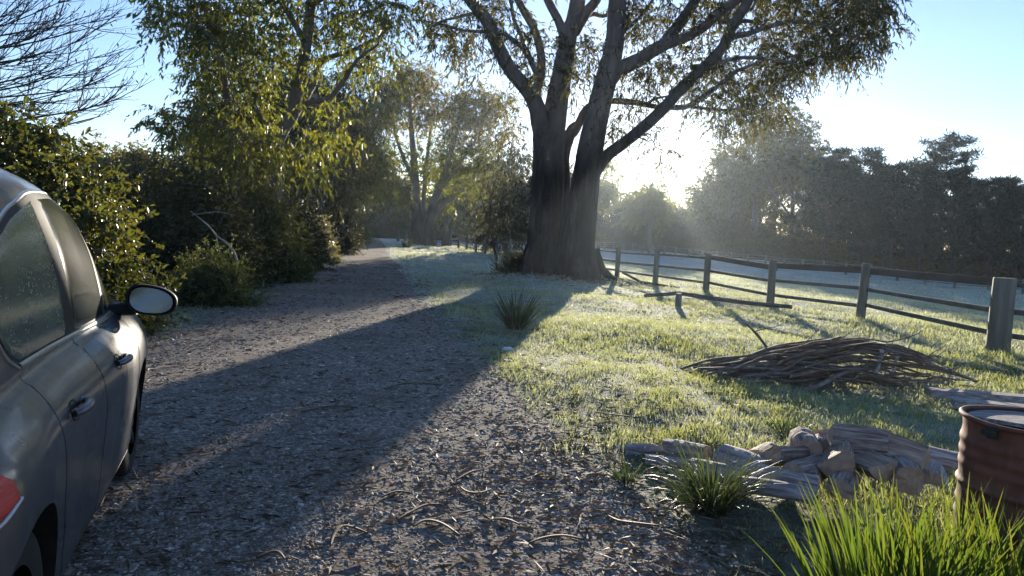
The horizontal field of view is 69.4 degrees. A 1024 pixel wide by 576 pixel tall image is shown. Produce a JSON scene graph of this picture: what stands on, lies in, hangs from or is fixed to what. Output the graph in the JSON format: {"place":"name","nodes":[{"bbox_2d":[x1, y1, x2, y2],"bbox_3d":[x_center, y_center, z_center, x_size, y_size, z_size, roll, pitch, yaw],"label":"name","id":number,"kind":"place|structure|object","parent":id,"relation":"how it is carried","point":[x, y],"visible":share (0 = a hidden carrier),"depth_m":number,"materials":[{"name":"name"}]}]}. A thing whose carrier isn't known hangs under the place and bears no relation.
{"place":"outdoors","nodes":[
{"label":"outdoors","id":0,"kind":"place"},
{"bbox_2d":[63,238,773,575],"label":"driveway","id":1,"kind":"structure","parent":0,"point":[377,254],"depth_m":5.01,"materials":[{"name":"grey gravel"}]},
{"bbox_2d":[0,168,177,575],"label":"parked car","id":2,"kind":"object","parent":1,"relation":"on","point":[73,348],"visible":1,"depth_m":2.67,"materials":[{"name":"paint"}]},
{"bbox_2d":[0,0,1023,255],"label":"sky","id":3,"kind":"structure","parent":0,"point":[963,70],"materials":[{"name":"blue"}]},
{"bbox_2d":[147,238,1023,575],"bbox_3d":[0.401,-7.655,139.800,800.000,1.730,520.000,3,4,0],"label":"ground","id":4,"kind":"structure","parent":0,"point":[793,522],"depth_m":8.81,"materials":[{"name":"green plant"}]},
{"bbox_2d":[0,0,154,134],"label":"bare tree","id":5,"kind":"object","parent":4,"relation":"on","point":[45,26],"visible":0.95,"depth_m":12.54,"materials":[{"name":"brown twig bark"}]},
{"bbox_2d":[0,96,191,339],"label":"hedge","id":6,"kind":"object","parent":4,"relation":"on","point":[83,204],"visible":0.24,"depth_m":9.36,"materials":[{"name":"green plant"}]},
{"bbox_2d":[65,134,143,176],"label":"tree","id":7,"kind":"object","parent":4,"relation":"on","point":[98,157],"visible":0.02,"depth_m":63.08,"materials":[{"name":"green plant"}]},
{"bbox_2d":[72,130,185,178],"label":"tree","id":8,"kind":"object","parent":4,"relation":"on","point":[124,155],"visible":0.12,"depth_m":59.24,"materials":[{"name":"leaf"},{"name":"twig bark"}]},
{"bbox_2d":[93,150,197,206],"bbox_3d":[-13.650,-2.462,26.910,6.380,5.009,5.423,6,5,41],"label":"shrub","id":9,"kind":"object","parent":4,"relation":"on","point":[132,170],"visible":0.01,"depth_m":26.80,"materials":[{"name":"green plant"}]},
{"bbox_2d":[93,158,224,258],"bbox_3d":[-9.212,-1.522,19.457,4.900,3.898,3.817,3,4,0],"label":"shrub","id":10,"kind":"object","parent":4,"relation":"on","point":[134,193],"visible":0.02,"depth_m":19.31,"materials":[{"name":"green plant"}]},
{"bbox_2d":[93,153,289,289],"bbox_3d":[-7.508,-1.221,17.496,4.307,3.938,3.894,4,4,14],"label":"shrub","id":11,"kind":"object","parent":4,"relation":"on","point":[179,225],"visible":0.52,"depth_m":16.73,"materials":[{"name":"green plant"}]},
{"bbox_2d":[155,235,282,307],"bbox_3d":[-5.471,-0.143,13.598,2.469,1.722,1.818,3,4,0],"label":"shrub","id":12,"kind":"object","parent":4,"relation":"on","point":[212,283],"visible":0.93,"depth_m":13.38,"materials":[{"name":"green plant"}]},
{"bbox_2d":[163,54,299,244],"bbox_3d":[-7.340,-3.008,19.409,5.298,5.950,3.276,6,5,37],"label":"gum tree","id":13,"kind":"object","parent":4,"relation":"on","point":[247,153],"visible":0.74,"depth_m":18.65,"materials":[{"name":"green plant"}]},
{"bbox_2d":[226,170,323,284],"bbox_3d":[-6.792,-1.339,20.047,3.370,3.628,3.242,3,4,0],"label":"shrub","id":14,"kind":"object","parent":4,"relation":"on","point":[275,231],"visible":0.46,"depth_m":19.58,"materials":[{"name":"green plant"}]},
{"bbox_2d":[121,0,432,221],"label":"gum tree","id":15,"kind":"object","parent":4,"relation":"on","point":[239,43],"visible":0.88,"depth_m":20.28,"materials":[{"name":"green plant"}]},
{"bbox_2d":[249,182,341,271],"bbox_3d":[-7.986,-1.962,26.008,4.164,4.039,3.531,3,4,0],"label":"shrub","id":16,"kind":"object","parent":4,"relation":"on","point":[320,243],"visible":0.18,"depth_m":25.90,"materials":[{"name":"green plant"}]},
{"bbox_2d":[215,55,402,214],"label":"gum tree","id":17,"kind":"object","parent":4,"relation":"on","point":[340,98],"visible":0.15,"depth_m":45.15,"materials":[{"name":"green plant"}]},
{"bbox_2d":[246,83,389,229],"bbox_3d":[-10.619,-6.030,39.151,8.150,9.176,7.502,1,4,-30],"label":"gum tree","id":18,"kind":"object","parent":4,"relation":"on","point":[293,136],"visible":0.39,"depth_m":38.66,"materials":[{"name":"green plant"}]},
{"bbox_2d":[303,210,345,262],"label":"shrub","id":19,"kind":"object","parent":4,"relation":"on","point":[334,254],"visible":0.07,"depth_m":32.90,"materials":[{"name":"green plant"}]},
{"bbox_2d":[316,181,370,254],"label":"shrub","id":20,"kind":"object","parent":4,"relation":"on","point":[346,240],"visible":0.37,"depth_m":43.23,"materials":[{"name":"green plant"}]},
{"bbox_2d":[307,73,416,212],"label":"gum tree","id":21,"kind":"object","parent":4,"relation":"on","point":[376,174],"visible":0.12,"depth_m":47.46,"materials":[{"name":"green plant"}]},
{"bbox_2d":[351,209,377,243],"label":"shrub","id":22,"kind":"object","parent":4,"relation":"on","point":[366,235],"visible":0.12,"depth_m":69.44,"materials":[{"name":"green plant"}]},
{"bbox_2d":[357,149,411,219],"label":"gum tree","id":23,"kind":"object","parent":4,"relation":"on","point":[386,205],"visible":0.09,"depth_m":126.18,"materials":[{"name":"green plant"}]},
{"bbox_2d":[371,206,422,238],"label":"shrub","id":24,"kind":"object","parent":4,"relation":"on","point":[389,227],"visible":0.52,"depth_m":121.92,"materials":[{"name":"green plant"}]},
{"bbox_2d":[356,57,524,245],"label":"gum tree","id":25,"kind":"object","parent":4,"relation":"on","point":[475,122],"visible":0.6,"depth_m":72.60,"materials":[{"name":"green plant"}]},
{"bbox_2d":[410,153,497,240],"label":"gum tree","id":26,"kind":"object","parent":4,"relation":"on","point":[461,217],"visible":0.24,"depth_m":110.67,"materials":[{"name":"green plant"}]},
{"bbox_2d":[450,164,511,242],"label":"gum tree","id":27,"kind":"object","parent":4,"relation":"on","point":[472,235],"visible":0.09,"depth_m":115.27,"materials":[{"name":"green plant"}]},
{"bbox_2d":[462,166,517,271],"bbox_3d":[-1.101,-2.869,31.200,2.245,4.466,2.369,2,4,-19],"label":"sapling","id":28,"kind":"object","parent":4,"relation":"on","point":[489,219],"visible":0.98,"depth_m":31.27,"materials":[{"name":"green plant"}]},
{"bbox_2d":[465,134,532,253],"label":"tree","id":29,"kind":"object","parent":4,"relation":"on","point":[513,229],"visible":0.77,"depth_m":60.15,"materials":[{"name":"green plant"}]},
{"bbox_2d":[488,246,524,272],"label":"shrub","id":30,"kind":"object","parent":4,"relation":"on","point":[511,263],"visible":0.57,"depth_m":28.32,"materials":[{"name":"green plant"}]},
{"bbox_2d":[485,287,553,330],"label":"grass tussock","id":31,"kind":"object","parent":4,"relation":"on","point":[518,322],"depth_m":12.24,"materials":[{"name":"green plant"}]},
{"bbox_2d":[63,262,986,575],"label":"leaf litter","id":32,"kind":"object","parent":4,"relation":"on","point":[717,528],"visible":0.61,"depth_m":4.44,"materials":[{"name":"brown plant"}]},
{"bbox_2d":[497,162,597,246],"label":"tree","id":33,"kind":"object","parent":4,"relation":"on","point":[525,178],"visible":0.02,"depth_m":62.72,"materials":[{"name":"green plant"}]},
{"bbox_2d":[595,214,610,247],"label":"tree","id":34,"kind":"object","parent":4,"relation":"on","point":[601,225],"visible":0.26,"depth_m":126.05,"materials":[{"name":"green plant"}]},
{"bbox_2d":[597,149,625,223],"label":"gum tree","id":35,"kind":"object","parent":4,"relation":"on","point":[608,193],"visible":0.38,"depth_m":128.92,"materials":[{"name":"green plant"}]},
{"bbox_2d":[598,207,635,249],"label":"undergrowth bush","id":36,"kind":"object","parent":4,"relation":"on","point":[618,233],"visible":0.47,"depth_m":122.92,"materials":[{"name":"green plant"}]},
{"bbox_2d":[602,457,645,485],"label":"grass tussock","id":37,"kind":"object","parent":4,"relation":"on","point":[618,475],"depth_m":4.64,"materials":[{"name":"green plant"}]},
{"bbox_2d":[609,183,672,219],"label":"gum tree","id":38,"kind":"object","parent":4,"relation":"on","point":[628,195],"visible":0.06,"depth_m":126.92,"materials":[{"name":"green plant"}]},
{"bbox_2d":[611,179,674,253],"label":"gum tree","id":39,"kind":"object","parent":4,"relation":"on","point":[653,204],"visible":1,"depth_m":108.62,"materials":[{"name":"green plant"}]},
{"bbox_2d":[624,443,662,454],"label":"firewood log","id":40,"kind":"object","parent":4,"relation":"on","point":[638,448],"visible":0.68,"depth_m":5.31,"materials":[{"name":"grey wood"}]},
{"bbox_2d":[626,218,675,250],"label":"undergrowth bush","id":41,"kind":"object","parent":4,"relation":"on","point":[641,238],"visible":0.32,"depth_m":119.67,"materials":[{"name":"green plant"}]},
{"bbox_2d":[400,0,918,279],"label":"gum tree","id":42,"kind":"object","parent":4,"relation":"on","point":[562,228],"visible":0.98,"depth_m":26.83,"materials":[{"name":"green plant"}]},
{"bbox_2d":[645,455,690,467],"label":"firewood log","id":43,"kind":"object","parent":4,"relation":"on","point":[661,459],"visible":0.64,"depth_m":5.06,"materials":[{"name":"grey wood"}]},
{"bbox_2d":[653,215,689,253],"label":"undergrowth bush","id":44,"kind":"object","parent":4,"relation":"on","point":[672,238],"visible":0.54,"depth_m":116.58,"materials":[{"name":"green plant"}]},
{"bbox_2d":[662,438,711,459],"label":"firewood log","id":45,"kind":"object","parent":4,"relation":"on","point":[668,446],"visible":0.69,"depth_m":5.19,"materials":[{"name":"grey wood"}]},
{"bbox_2d":[670,184,707,229],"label":"gum tree","id":46,"kind":"object","parent":4,"relation":"on","point":[687,217],"visible":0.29,"depth_m":119.06,"materials":[{"name":"green plant"}]},
{"bbox_2d":[680,215,724,254],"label":"undergrowth bush","id":47,"kind":"object","parent":4,"relation":"on","point":[698,239],"visible":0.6,"depth_m":113.21,"materials":[{"name":"green plant"}]},
{"bbox_2d":[617,425,799,538],"bbox_3d":[1.107,1.027,4.207,1.058,0.518,0.890,5,5,32],"label":"grass tussock","id":48,"kind":"object","parent":4,"relation":"on","point":[725,502],"depth_m":4.20,"materials":[{"name":"green plant"}]},
{"bbox_2d":[679,179,751,235],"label":"gum tree","id":49,"kind":"object","parent":4,"relation":"on","point":[701,198],"visible":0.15,"depth_m":114.67,"materials":[{"name":"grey plant"}]},
{"bbox_2d":[409,231,1023,355],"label":"paddock fence","id":50,"kind":"object","parent":4,"relation":"on","point":[1001,311],"visible":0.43,"depth_m":17.17,"materials":[{"name":"brown wood"}]},
{"bbox_2d":[644,291,791,308],"bbox_3d":[5.453,0.307,20.145,4.233,0.288,0.359,6,5,38],"label":"fallen pole","id":51,"kind":"object","parent":4,"relation":"on","point":[736,301],"visible":0.96,"depth_m":19.81,"materials":[{"name":"wood"}]},
{"bbox_2d":[688,458,748,483],"bbox_3d":[1.309,1.162,4.689,0.376,0.106,0.151,5,4,29],"label":"firewood log","id":52,"kind":"object","parent":4,"relation":"on","point":[723,467],"visible":0.45,"depth_m":4.65,"materials":[{"name":"grey wood"}]},
{"bbox_2d":[748,461,821,492],"bbox_3d":[1.666,1.158,4.537,0.423,0.113,0.144,7,5,31],"label":"firewood log","id":53,"kind":"object","parent":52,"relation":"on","point":[797,477],"visible":0.74,"depth_m":4.49,"materials":[{"name":"grey wood"}]},
{"bbox_2d":[682,135,773,238],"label":"gum tree","id":54,"kind":"object","parent":4,"relation":"on","point":[726,174],"visible":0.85,"depth_m":107.81,"materials":[{"name":"green plant"}]},
{"bbox_2d":[708,211,759,257],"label":"undergrowth bush","id":55,"kind":"object","parent":4,"relation":"on","point":[727,245],"visible":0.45,"depth_m":110.04,"materials":[{"name":"green plant"}]},
{"bbox_2d":[711,444,772,468],"bbox_3d":[1.514,1.151,4.850,0.212,0.164,0.357,0,8,-38],"label":"firewood log","id":56,"kind":"object","parent":4,"relation":"on","point":[724,449],"visible":0.53,"depth_m":4.84,"materials":[{"name":"grey wood"}]},
{"bbox_2d":[732,219,789,259],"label":"undergrowth bush","id":57,"kind":"object","parent":4,"relation":"on","point":[757,242],"visible":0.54,"depth_m":106.94,"materials":[{"name":"green plant"}]},
{"bbox_2d":[723,101,817,234],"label":"gum tree","id":58,"kind":"object","parent":4,"relation":"on","point":[755,171],"visible":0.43,"depth_m":105.57,"materials":[{"name":"green plant"}]},
{"bbox_2d":[520,241,1023,293],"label":"field","id":59,"kind":"structure","parent":4,"relation":"on","point":[802,262],"depth_m":93.79,"materials":[{"name":"green plant"}]},
{"bbox_2d":[709,361,838,378],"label":"cut branch","id":60,"kind":"object","parent":4,"relation":"on","point":[754,364],"visible":0.28,"depth_m":8.62,"materials":[{"name":"brown wood"}]},
{"bbox_2d":[736,476,816,504],"bbox_3d":[1.526,1.158,4.278,0.442,0.094,0.145,5,4,23],"label":"firewood log","id":61,"kind":"object","parent":4,"relation":"on","point":[793,493],"visible":0.67,"depth_m":4.21,"materials":[{"name":"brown wood"}]},
{"bbox_2d":[757,231,804,263],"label":"undergrowth bush","id":62,"kind":"object","parent":4,"relation":"on","point":[780,249],"visible":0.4,"depth_m":103.80,"materials":[{"name":"green plant"}]},
{"bbox_2d":[744,125,827,238],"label":"gum tree","id":63,"kind":"object","parent":4,"relation":"on","point":[771,210],"visible":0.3,"depth_m":109.00,"materials":[{"name":"green plant"}]},
{"bbox_2d":[697,370,874,383],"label":"cut branch","id":64,"kind":"object","parent":4,"relation":"on","point":[774,373],"visible":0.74,"depth_m":8.49,"materials":[{"name":"brown wood"}]},
{"bbox_2d":[757,409,817,435],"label":"weed","id":65,"kind":"object","parent":4,"relation":"on","point":[788,429],"visible":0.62,"depth_m":6.02,"materials":[{"name":"green plant"}]},
{"bbox_2d":[732,113,847,234],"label":"gum tree","id":66,"kind":"object","parent":4,"relation":"on","point":[796,167],"visible":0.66,"depth_m":105.25,"materials":[{"name":"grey plant"}]},
{"bbox_2d":[698,366,884,383],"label":"cut branch","id":67,"kind":"object","parent":4,"relation":"on","point":[720,368],"visible":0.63,"depth_m":8.46,"materials":[{"name":"brown wood"}]},
{"bbox_2d":[781,453,826,479],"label":"firewood log","id":68,"kind":"object","parent":4,"relation":"on","point":[808,465],"visible":0.49,"depth_m":4.60,"materials":[{"name":"grey wood"}]},
{"bbox_2d":[759,445,809,465],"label":"firewood log","id":69,"kind":"object","parent":68,"relation":"on","point":[781,455],"visible":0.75,"depth_m":4.71,"materials":[{"name":"grey wood"}]},
{"bbox_2d":[788,426,822,455],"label":"log","id":70,"kind":"object","parent":68,"relation":"on","point":[801,436],"visible":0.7,"depth_m":4.82,"materials":[{"name":"wood"}]},
{"bbox_2d":[737,346,874,383],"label":"cut branch","id":71,"kind":"object","parent":4,"relation":"on","point":[778,368],"visible":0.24,"depth_m":8.54,"materials":[{"name":"brown wood"}]},
{"bbox_2d":[797,341,887,357],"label":"cut branch","id":72,"kind":"object","parent":71,"relation":"on","point":[880,343],"visible":0.34,"depth_m":8.62,"materials":[{"name":"brown wood"}]},
{"bbox_2d":[709,332,875,364],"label":"cut branch","id":73,"kind":"object","parent":72,"relation":"on","point":[751,355],"visible":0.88,"depth_m":8.49,"materials":[{"name":"brown wood"}]},
{"bbox_2d":[784,157,831,239],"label":"pine tree","id":74,"kind":"object","parent":4,"relation":"on","point":[798,231],"visible":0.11,"depth_m":104.47,"materials":[{"name":"green plant"}]},
{"bbox_2d":[788,228,839,264],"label":"undergrowth bush","id":75,"kind":"object","parent":4,"relation":"on","point":[809,249],"visible":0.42,"depth_m":100.36,"materials":[{"name":"green plant"}]},
{"bbox_2d":[761,342,876,371],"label":"cut branch","id":76,"kind":"object","parent":4,"relation":"on","point":[817,352],"visible":0.66,"depth_m":8.42,"materials":[{"name":"brown wood"}]},
{"bbox_2d":[775,143,865,258],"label":"pine tree","id":77,"kind":"object","parent":4,"relation":"on","point":[828,189],"visible":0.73,"depth_m":97.62,"materials":[{"name":"green plant"}]},
{"bbox_2d":[742,349,913,384],"bbox_3d":[3.599,0.890,8.532,2.262,0.432,0.262,2,4,-15],"label":"cut branch","id":78,"kind":"object","parent":4,"relation":"on","point":[819,363],"visible":0.87,"depth_m":8.51,"materials":[{"name":"brown wood"}]},
{"bbox_2d":[799,367,884,392],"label":"cut branch","id":79,"kind":"object","parent":4,"relation":"on","point":[827,380],"visible":0.86,"depth_m":8.32,"materials":[{"name":"brown wood"}]},
{"bbox_2d":[790,364,956,377],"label":"cut branch","id":80,"kind":"object","parent":79,"relation":"on","point":[821,371],"visible":0.76,"depth_m":8.64,"materials":[{"name":"brown wood"}]},
{"bbox_2d":[791,351,944,383],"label":"cut branch","id":81,"kind":"object","parent":80,"relation":"on","point":[829,366],"visible":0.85,"depth_m":8.50,"materials":[{"name":"brown wood"}]},
{"bbox_2d":[825,470,859,500],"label":"firewood log","id":82,"kind":"object","parent":4,"relation":"on","point":[846,480],"visible":0.81,"depth_m":4.41,"materials":[{"name":"brown wood"}]},
{"bbox_2d":[818,439,855,477],"bbox_3d":[2.061,1.105,4.700,0.222,0.274,0.318,4,4,21],"label":"firewood log","id":83,"kind":"object","parent":82,"relation":"on","point":[840,457],"visible":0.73,"depth_m":4.57,"materials":[{"name":"brown wood"}]},
{"bbox_2d":[854,450,897,482],"bbox_3d":[2.234,1.112,4.655,0.204,0.150,0.317,2,4,-10],"label":"firewood log","id":84,"kind":"object","parent":82,"relation":"on","point":[870,462],"visible":0.83,"depth_m":4.54,"materials":[{"name":"brown wood"}]},
{"bbox_2d":[826,423,887,455],"bbox_3d":[2.247,1.003,4.832,0.351,0.230,0.178,5,4,9],"label":"firewood log","id":85,"kind":"object","parent":84,"relation":"on","point":[860,438],"visible":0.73,"depth_m":4.77,"materials":[{"name":"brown wood"}]},
{"bbox_2d":[815,145,896,266],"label":"pine tree","id":86,"kind":"object","parent":4,"relation":"on","point":[875,158],"visible":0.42,"depth_m":92.89,"materials":[{"name":"green plant"}]},
{"bbox_2d":[833,186,896,266],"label":"pine tree","id":87,"kind":"object","parent":4,"relation":"on","point":[866,207],"visible":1,"depth_m":84.90,"materials":[{"name":"green plant"}]},
{"bbox_2d":[737,481,998,575],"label":"grass clump","id":88,"kind":"object","parent":4,"relation":"on","point":[806,568],"visible":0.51,"depth_m":2.99,"materials":[{"name":"green plant"}]},
{"bbox_2d":[845,160,932,269],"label":"pine tree","id":89,"kind":"object","parent":4,"relation":"on","point":[894,179],"visible":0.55,"depth_m":86.73,"materials":[{"name":"green plant"}]},
{"bbox_2d":[889,455,923,495],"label":"firewood log","id":90,"kind":"object","parent":4,"relation":"on","point":[910,467],"visible":0.7,"depth_m":4.47,"materials":[{"name":"brown wood"}]},
{"bbox_2d":[801,460,1023,575],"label":"grass clump","id":91,"kind":"object","parent":4,"relation":"on","point":[879,546],"visible":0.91,"depth_m":2.75,"materials":[{"name":"green plant"}]},
{"bbox_2d":[892,247,950,271],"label":"undergrowth bush","id":92,"kind":"object","parent":4,"relation":"on","point":[909,263],"visible":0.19,"depth_m":88.13,"materials":[{"name":"green plant"}]},
{"bbox_2d":[894,190,950,271],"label":"pine tree","id":93,"kind":"object","parent":4,"relation":"on","point":[922,216],"visible":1,"depth_m":78.06,"materials":[{"name":"green plant"}]},
{"bbox_2d":[920,459,948,488],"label":"firewood log","id":94,"kind":"object","parent":4,"relation":"on","point":[932,470],"visible":0.66,"depth_m":4.64,"materials":[{"name":"brown wood"}]},
{"bbox_2d":[871,426,930,468],"bbox_3d":[2.489,1.032,4.771,0.368,0.165,0.211,17,12,42],"label":"firewood log","id":95,"kind":"object","parent":94,"relation":"on","point":[918,453],"visible":0.5,"depth_m":4.69,"materials":[{"name":"brown wood"}]},
{"bbox_2d":[928,445,958,471],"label":"firewood log","id":96,"kind":"object","parent":94,"relation":"on","point":[947,459],"visible":0.19,"depth_m":4.95,"materials":[{"name":"brown wood"}]},
{"bbox_2d":[848,464,1023,575],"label":"clump","id":97,"kind":"object","parent":4,"relation":"on","point":[970,536],"visible":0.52,"depth_m":2.83,"materials":[{"name":"green plant"}]},
{"bbox_2d":[853,536,1023,575],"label":"clump","id":98,"kind":"object","parent":4,"relation":"on","point":[932,564],"visible":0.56,"depth_m":2.65,"materials":[{"name":"green plant"}]},
{"bbox_2d":[884,128,1009,270],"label":"pine tree","id":99,"kind":"object","parent":4,"relation":"on","point":[945,148],"visible":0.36,"depth_m":84.00,"materials":[{"name":"green plant"}]},
{"bbox_2d":[904,162,1003,274],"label":"pine tree","id":100,"kind":"object","parent":4,"relation":"on","point":[961,188],"visible":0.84,"depth_m":78.93,"materials":[{"name":"green plant"}]},
{"bbox_2d":[924,387,1023,403],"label":"weathered timber","id":101,"kind":"object","parent":4,"relation":"on","point":[937,392],"visible":0.83,"depth_m":8.35,"materials":[{"name":"grey wood"}]},
{"bbox_2d":[932,484,1023,575],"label":"grass clump","id":102,"kind":"object","parent":4,"relation":"on","point":[1006,571],"visible":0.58,"depth_m":2.71,"materials":[{"name":"green plant"}]},
{"bbox_2d":[949,175,1023,276],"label":"pine tree","id":103,"kind":"object","parent":4,"relation":"on","point":[998,184],"visible":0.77,"depth_m":77.18,"materials":[{"name":"green plant"}]},
{"bbox_2d":[949,397,1023,408],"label":"weathered timber","id":104,"kind":"object","parent":4,"relation":"on","point":[956,402],"visible":0.57,"depth_m":7.75,"materials":[{"name":"grey wood"}]},
{"bbox_2d":[952,405,1023,575],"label":"oil drum","id":105,"kind":"object","parent":4,"relation":"on","point":[990,454],"visible":0.61,"depth_m":3.11,"materials":[{"name":"metal"}]},
{"bbox_2d":[968,410,1023,427],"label":"drum cover","id":106,"kind":"object","parent":105,"relation":"on","point":[1011,418],"visible":0.82,"depth_m":3.33,"materials":[{"name":"grey metal"}]},
{"bbox_2d":[973,181,1023,278],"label":"pine tree","id":107,"kind":"object","parent":4,"relation":"on","point":[1007,219],"visible":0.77,"depth_m":75.44,"materials":[{"name":"green plant"}]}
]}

